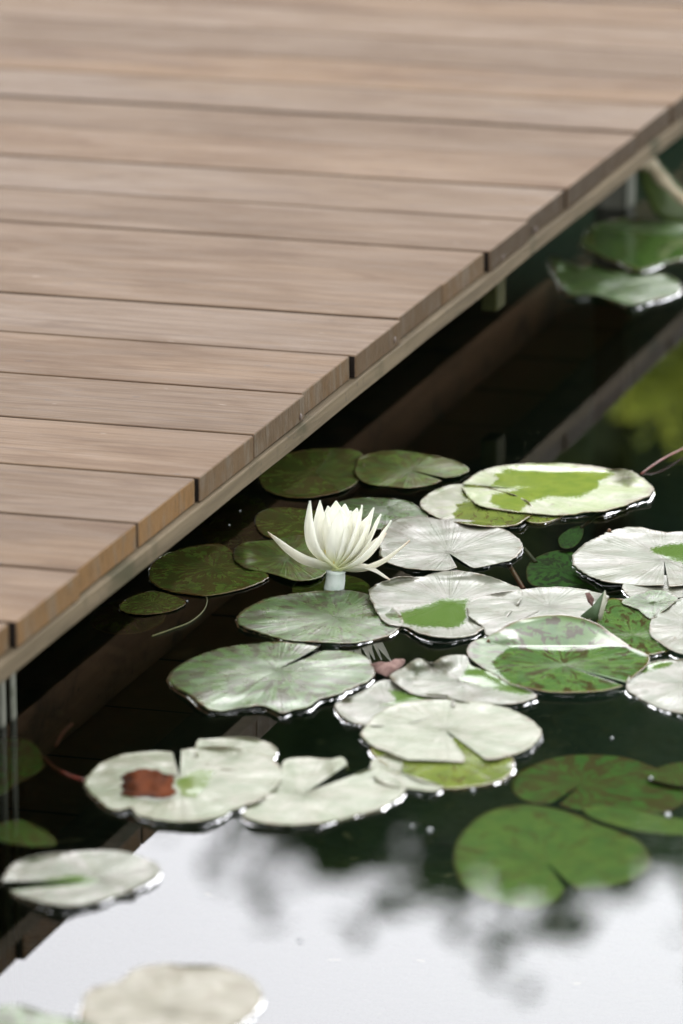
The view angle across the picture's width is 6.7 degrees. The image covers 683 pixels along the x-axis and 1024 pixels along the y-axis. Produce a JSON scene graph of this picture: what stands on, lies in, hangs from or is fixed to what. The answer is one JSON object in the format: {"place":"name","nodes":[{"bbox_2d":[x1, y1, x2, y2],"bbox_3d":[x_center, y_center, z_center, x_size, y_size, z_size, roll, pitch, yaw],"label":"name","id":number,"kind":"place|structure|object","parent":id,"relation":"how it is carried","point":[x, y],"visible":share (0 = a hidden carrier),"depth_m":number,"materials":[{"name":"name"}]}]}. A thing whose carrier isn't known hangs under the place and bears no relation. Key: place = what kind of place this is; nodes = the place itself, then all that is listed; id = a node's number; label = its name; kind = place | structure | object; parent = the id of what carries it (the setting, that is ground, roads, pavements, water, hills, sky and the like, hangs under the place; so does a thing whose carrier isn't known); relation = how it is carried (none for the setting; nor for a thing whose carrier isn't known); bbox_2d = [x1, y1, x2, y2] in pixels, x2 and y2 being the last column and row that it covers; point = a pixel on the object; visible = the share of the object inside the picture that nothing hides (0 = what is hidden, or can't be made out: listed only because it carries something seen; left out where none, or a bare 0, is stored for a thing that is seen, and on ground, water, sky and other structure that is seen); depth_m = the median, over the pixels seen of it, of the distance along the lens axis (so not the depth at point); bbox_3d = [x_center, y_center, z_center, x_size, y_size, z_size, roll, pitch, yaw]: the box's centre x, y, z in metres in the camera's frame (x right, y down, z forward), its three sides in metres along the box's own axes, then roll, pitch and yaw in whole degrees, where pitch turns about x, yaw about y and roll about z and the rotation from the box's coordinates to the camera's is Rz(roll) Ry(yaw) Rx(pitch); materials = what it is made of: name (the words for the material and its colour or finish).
{"place":"outdoors","nodes":[
{"label":"outdoors","id":0,"kind":"place"},
{"bbox_2d":[1,134,682,1023],"bbox_3d":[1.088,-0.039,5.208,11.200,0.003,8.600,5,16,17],"label":"water","id":1,"kind":"structure","parent":0,"point":[369,684],"depth_m":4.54,"materials":[{"name":"black liquid"}]},
{"bbox_2d":[0,737,45,794],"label":"lily pad","id":2,"kind":"object","parent":1,"relation":"on","point":[21,759],"visible":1,"depth_m":4.44,"materials":[{"name":"green plant"}]},
{"bbox_2d":[0,819,56,847],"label":"lily pad","id":3,"kind":"object","parent":1,"relation":"on","point":[18,832],"visible":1,"depth_m":4.27,"materials":[{"name":"green plant"}]},
{"bbox_2d":[0,1005,89,1023],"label":"lily pad","id":4,"kind":"object","parent":1,"relation":"on","point":[14,1014],"visible":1,"depth_m":3.88,"materials":[{"name":"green plant"}]},
{"bbox_2d":[42,757,84,781],"bbox_3d":[-0.211,0.193,4.407,0.007,0.007,0.074,-8,17,-25],"label":"leaf stalk","id":5,"kind":"object","parent":1,"relation":"in","point":[49,763],"visible":1,"depth_m":4.40,"materials":[{"name":"brown plant"}]},
{"bbox_2d":[55,723,72,746],"bbox_3d":[-0.213,0.170,4.498,0.010,0.003,0.056,5,16,17],"label":"leaf stalk","id":6,"kind":"object","parent":1,"relation":"in","point":[70,725],"visible":1,"depth_m":4.50,"materials":[{"name":"brown plant"}]},
{"bbox_2d":[2,850,160,905],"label":"lily pad","id":7,"kind":"object","parent":1,"relation":"on","point":[106,874],"visible":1,"depth_m":4.16,"materials":[{"name":"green plant"}]},
{"bbox_2d":[90,598,165,634],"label":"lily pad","id":8,"kind":"object","parent":1,"relation":"on","point":[110,618],"visible":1,"depth_m":4.79,"materials":[{"name":"plant"}]},
{"bbox_2d":[119,591,185,614],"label":"lily pad","id":9,"kind":"object","parent":1,"relation":"on","point":[150,602],"visible":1,"depth_m":4.82,"materials":[{"name":"green plant"}]},
{"bbox_2d":[79,964,262,1023],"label":"lily pad","id":10,"kind":"object","parent":1,"relation":"on","point":[178,994],"visible":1,"depth_m":3.92,"materials":[{"name":"beige plant"}]},
{"bbox_2d":[152,596,206,636],"bbox_3d":[-0.125,0.084,4.794,0.021,0.002,0.133,5,16,17],"label":"leaf stalk","id":11,"kind":"object","parent":1,"relation":"on","point":[183,624],"visible":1,"depth_m":4.76,"materials":[{"name":"green plant"}]},
{"bbox_2d":[84,746,281,821],"bbox_3d":[-0.119,0.201,4.361,0.145,0.006,0.182,5,16,17],"label":"lily pad","id":12,"kind":"object","parent":1,"relation":"on","point":[206,791],"visible":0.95,"depth_m":4.36,"materials":[{"name":"beige plant"}]},
{"bbox_2d":[120,768,176,797],"bbox_3d":[-0.143,0.200,4.329,0.044,0.018,0.018,2,16,9],"label":"dead leaf","id":13,"kind":"object","parent":12,"relation":"on","point":[149,783],"visible":1,"depth_m":4.33,"materials":[{"name":"brown plant"}]},
{"bbox_2d":[148,544,268,595],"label":"lily pad","id":14,"kind":"object","parent":1,"relation":"on","point":[207,570],"visible":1,"depth_m":4.91,"materials":[{"name":"green plant"}]},
{"bbox_2d":[201,528,262,547],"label":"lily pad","id":15,"kind":"object","parent":1,"relation":"on","point":[231,538],"visible":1,"depth_m":5.03,"materials":[{"name":"plant"}]},
{"bbox_2d":[198,494,267,529],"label":"lily pad","id":16,"kind":"object","parent":1,"relation":"on","point":[231,514],"visible":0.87,"depth_m":5.09,"materials":[{"name":"plant"}]},
{"bbox_2d":[195,737,277,770],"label":"lily pad","id":17,"kind":"object","parent":1,"relation":"on","point":[255,745],"visible":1,"depth_m":4.45,"materials":[{"name":"beige plant"}]},
{"bbox_2d":[167,642,374,713],"bbox_3d":[-0.057,0.131,4.617,0.160,0.006,0.196,5,16,17],"label":"lily pad","id":18,"kind":"object","parent":1,"relation":"on","point":[239,676],"visible":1,"depth_m":4.62,"materials":[{"name":"green plant"}]},
{"bbox_2d":[233,535,325,580],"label":"lily pad","id":19,"kind":"object","parent":1,"relation":"on","point":[270,557],"visible":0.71,"depth_m":4.94,"materials":[{"name":"green plant"}]},
{"bbox_2d":[254,507,315,538],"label":"lily pad","id":20,"kind":"object","parent":1,"relation":"on","point":[282,522],"visible":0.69,"depth_m":5.06,"materials":[{"name":"green plant"}]},
{"bbox_2d":[258,448,364,497],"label":"lily pad","id":21,"kind":"object","parent":1,"relation":"on","point":[310,473],"visible":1,"depth_m":5.21,"materials":[{"name":"green plant"}]},
{"bbox_2d":[236,590,403,643],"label":"lily pad","id":22,"kind":"object","parent":1,"relation":"on","point":[343,617],"visible":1,"depth_m":4.78,"materials":[{"name":"green plant"}]},
{"bbox_2d":[242,757,404,825],"bbox_3d":[-0.011,0.207,4.335,0.111,0.006,0.163,5,16,17],"label":"lily pad","id":23,"kind":"object","parent":1,"relation":"on","point":[291,799],"visible":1,"depth_m":4.33,"materials":[{"name":"beige plant"}]},
{"bbox_2d":[292,574,370,593],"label":"lily pad","id":24,"kind":"object","parent":1,"relation":"on","point":[352,583],"visible":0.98,"depth_m":4.88,"materials":[{"name":"green plant"}]},
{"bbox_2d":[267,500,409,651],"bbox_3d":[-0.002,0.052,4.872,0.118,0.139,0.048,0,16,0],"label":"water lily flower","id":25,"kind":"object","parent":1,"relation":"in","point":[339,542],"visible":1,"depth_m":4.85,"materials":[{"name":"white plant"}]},
{"bbox_2d":[0,0,682,1005],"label":"wooden deck","id":26,"kind":"structure","parent":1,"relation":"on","point":[244,244],"depth_m":5.67,"materials":[{"name":"brown wood"}]},
{"bbox_2d":[339,497,427,529],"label":"lily pad","id":27,"kind":"object","parent":1,"relation":"on","point":[389,509],"visible":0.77,"depth_m":5.10,"materials":[{"name":"green plant"}]},
{"bbox_2d":[370,659,404,676],"bbox_3d":[0.035,0.120,4.641,0.026,0.007,0.049,5,16,17],"label":"leaf scrap","id":28,"kind":"object","parent":1,"relation":"on","point":[386,669],"visible":1,"depth_m":4.63,"materials":[{"name":"pink plant"}]},
{"bbox_2d":[335,679,454,725],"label":"lily pad","id":29,"kind":"object","parent":1,"relation":"on","point":[364,707],"visible":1,"depth_m":4.56,"materials":[{"name":"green plant"}]},
{"bbox_2d":[370,755,441,791],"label":"lily pad","id":30,"kind":"object","parent":1,"relation":"on","point":[394,763],"visible":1,"depth_m":4.37,"materials":[{"name":"beige plant"}]},
{"bbox_2d":[354,450,468,487],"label":"lily pad","id":31,"kind":"object","parent":1,"relation":"on","point":[396,468],"visible":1,"depth_m":5.22,"materials":[{"name":"green plant"}]},
{"bbox_2d":[370,737,514,788],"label":"lily pad","id":32,"kind":"object","parent":1,"relation":"on","point":[474,769],"visible":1,"depth_m":4.39,"materials":[{"name":"green plant"}]},
{"bbox_2d":[368,570,522,637],"bbox_3d":[0.079,0.074,4.808,0.130,0.008,0.192,5,16,17],"label":"lily pad","id":33,"kind":"object","parent":1,"relation":"on","point":[437,604],"visible":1,"depth_m":4.82,"materials":[{"name":"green plant"}]},
{"bbox_2d":[360,699,541,762],"bbox_3d":[0.085,0.168,4.476,0.137,0.003,0.157,5,16,17],"label":"lily pad","id":34,"kind":"object","parent":1,"relation":"on","point":[486,731],"visible":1,"depth_m":4.48,"materials":[{"name":"beige plant"}]},
{"bbox_2d":[379,516,522,570],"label":"lily pad","id":35,"kind":"object","parent":1,"relation":"on","point":[434,543],"visible":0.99,"depth_m":4.98,"materials":[{"name":"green plant"}]},
{"bbox_2d":[389,655,536,704],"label":"lily pad","id":36,"kind":"object","parent":1,"relation":"on","point":[461,678],"visible":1,"depth_m":4.60,"materials":[{"name":"white plant"}]},
{"bbox_2d":[420,484,533,526],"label":"lily pad","id":37,"kind":"object","parent":1,"relation":"on","point":[453,501],"visible":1,"depth_m":5.09,"materials":[{"name":"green plant"}]},
{"bbox_2d":[504,562,525,588],"bbox_3d":[0.145,0.053,4.936,0.005,0.017,0.049,-5,16,-17],"label":"leaf stalk","id":38,"kind":"object","parent":1,"relation":"in","point":[515,575],"visible":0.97,"depth_m":4.93,"materials":[{"name":"brown plant"}]},
{"bbox_2d":[522,547,537,562],"bbox_3d":[0.160,0.037,4.982,0.006,0.010,0.026,-7,17,-22],"label":"leaf stalk","id":39,"kind":"object","parent":1,"relation":"in","point":[529,555],"visible":1,"depth_m":4.98,"materials":[{"name":"green plant"}]},
{"bbox_2d":[466,587,608,635],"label":"lily pad","id":40,"kind":"object","parent":1,"relation":"on","point":[538,601],"visible":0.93,"depth_m":4.80,"materials":[{"name":"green plant"}]},
{"bbox_2d":[524,514,562,523],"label":"lily pad","id":41,"kind":"object","parent":1,"relation":"on","point":[537,518],"visible":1,"depth_m":5.07,"materials":[{"name":"green plant"}]},
{"bbox_2d":[453,804,650,908],"bbox_3d":[0.149,0.248,4.218,0.150,0.001,0.223,5,16,17],"label":"lily pad","id":42,"kind":"object","parent":1,"relation":"on","point":[506,856],"visible":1,"depth_m":4.22,"materials":[{"name":"green plant"}]},
{"bbox_2d":[461,463,653,515],"bbox_3d":[0.188,-0.024,5.144,0.170,0.013,0.163,5,16,17],"label":"lily pad","id":43,"kind":"object","parent":1,"relation":"on","point":[558,489],"visible":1,"depth_m":5.15,"materials":[{"name":"green plant"}]},
{"bbox_2d":[466,615,649,692],"bbox_3d":[0.168,0.112,4.648,0.149,0.016,0.160,5,16,17],"label":"lily pad","id":44,"kind":"object","parent":1,"relation":"on","point":[549,653],"visible":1,"depth_m":4.67,"materials":[{"name":"green plant"}]},
{"bbox_2d":[558,526,583,548],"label":"lily pad","id":45,"kind":"object","parent":1,"relation":"on","point":[570,538],"visible":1,"depth_m":5.03,"materials":[{"name":"green plant"}]},
{"bbox_2d":[526,550,622,594],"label":"lily pad","id":46,"kind":"object","parent":1,"relation":"on","point":[556,568],"visible":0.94,"depth_m":4.93,"materials":[{"name":"green plant"}]},
{"bbox_2d":[579,512,601,527],"bbox_3d":[0.217,0.006,5.094,0.004,0.005,0.068,5,16,17],"label":"leaf stalk","id":47,"kind":"object","parent":1,"relation":"in","point":[589,521],"visible":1,"depth_m":5.09,"materials":[{"name":"green plant"}]},
{"bbox_2d":[581,590,606,622],"bbox_3d":[0.205,0.077,4.764,0.022,0.032,0.006,5,16,17],"label":"folded leaf tip","id":48,"kind":"object","parent":1,"relation":"on","point":[595,612],"visible":0.86,"depth_m":4.76,"materials":[{"name":"green plant"}]},
{"bbox_2d":[511,754,682,813],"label":"lily pad","id":49,"kind":"object","parent":1,"relation":"on","point":[605,780],"visible":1,"depth_m":4.39,"materials":[{"name":"green plant"}]},
{"bbox_2d":[548,256,681,304],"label":"lily pad","id":50,"kind":"object","parent":1,"relation":"on","point":[629,288],"visible":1,"depth_m":5.90,"materials":[{"name":"green plant"}]},
{"bbox_2d":[572,527,682,586],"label":"lily pad","id":51,"kind":"object","parent":1,"relation":"on","point":[637,556],"visible":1,"depth_m":4.94,"materials":[{"name":"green plant"}]},
{"bbox_2d":[580,218,682,270],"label":"lily pad","id":52,"kind":"object","parent":1,"relation":"on","point":[636,244],"visible":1,"depth_m":6.09,"materials":[{"name":"green plant"}]},
{"bbox_2d":[582,806,682,835],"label":"lily pad","id":53,"kind":"object","parent":1,"relation":"on","point":[633,819],"visible":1,"depth_m":4.29,"materials":[{"name":"green plant"}]},
{"bbox_2d":[597,598,675,654],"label":"lily pad","id":54,"kind":"object","parent":1,"relation":"on","point":[628,625],"visible":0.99,"depth_m":4.75,"materials":[{"name":"green plant"}]},
{"bbox_2d":[621,590,677,618],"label":"lily pad","id":55,"kind":"object","parent":1,"relation":"on","point":[649,604],"visible":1,"depth_m":4.80,"materials":[{"name":"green plant"}]},
{"bbox_2d":[622,575,682,597],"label":"lily pad","id":56,"kind":"object","parent":1,"relation":"on","point":[632,590],"visible":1,"depth_m":4.85,"materials":[{"name":"white plant"}]},
{"bbox_2d":[626,659,682,713],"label":"lily pad","id":57,"kind":"object","parent":1,"relation":"on","point":[658,683],"visible":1,"depth_m":4.59,"materials":[{"name":"white plant"}]},
{"bbox_2d":[638,157,682,222],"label":"tilted lily leaf","id":58,"kind":"object","parent":1,"relation":"on","point":[662,189],"visible":0.94,"depth_m":6.19,"materials":[{"name":"green plant"}]},
{"bbox_2d":[640,448,682,474],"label":"leaf stalk","id":59,"kind":"object","parent":1,"relation":"on","point":[648,468],"visible":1,"depth_m":5.24,"materials":[{"name":"plant"}]},
{"bbox_2d":[647,762,682,785],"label":"lily pad","id":60,"kind":"object","parent":1,"relation":"on","point":[671,774],"visible":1,"depth_m":4.40,"materials":[{"name":"green plant"}]},
{"bbox_2d":[649,598,682,653],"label":"lily pad","id":61,"kind":"object","parent":1,"relation":"on","point":[665,627],"visible":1,"depth_m":4.74,"materials":[{"name":"white plant"}]}
]}

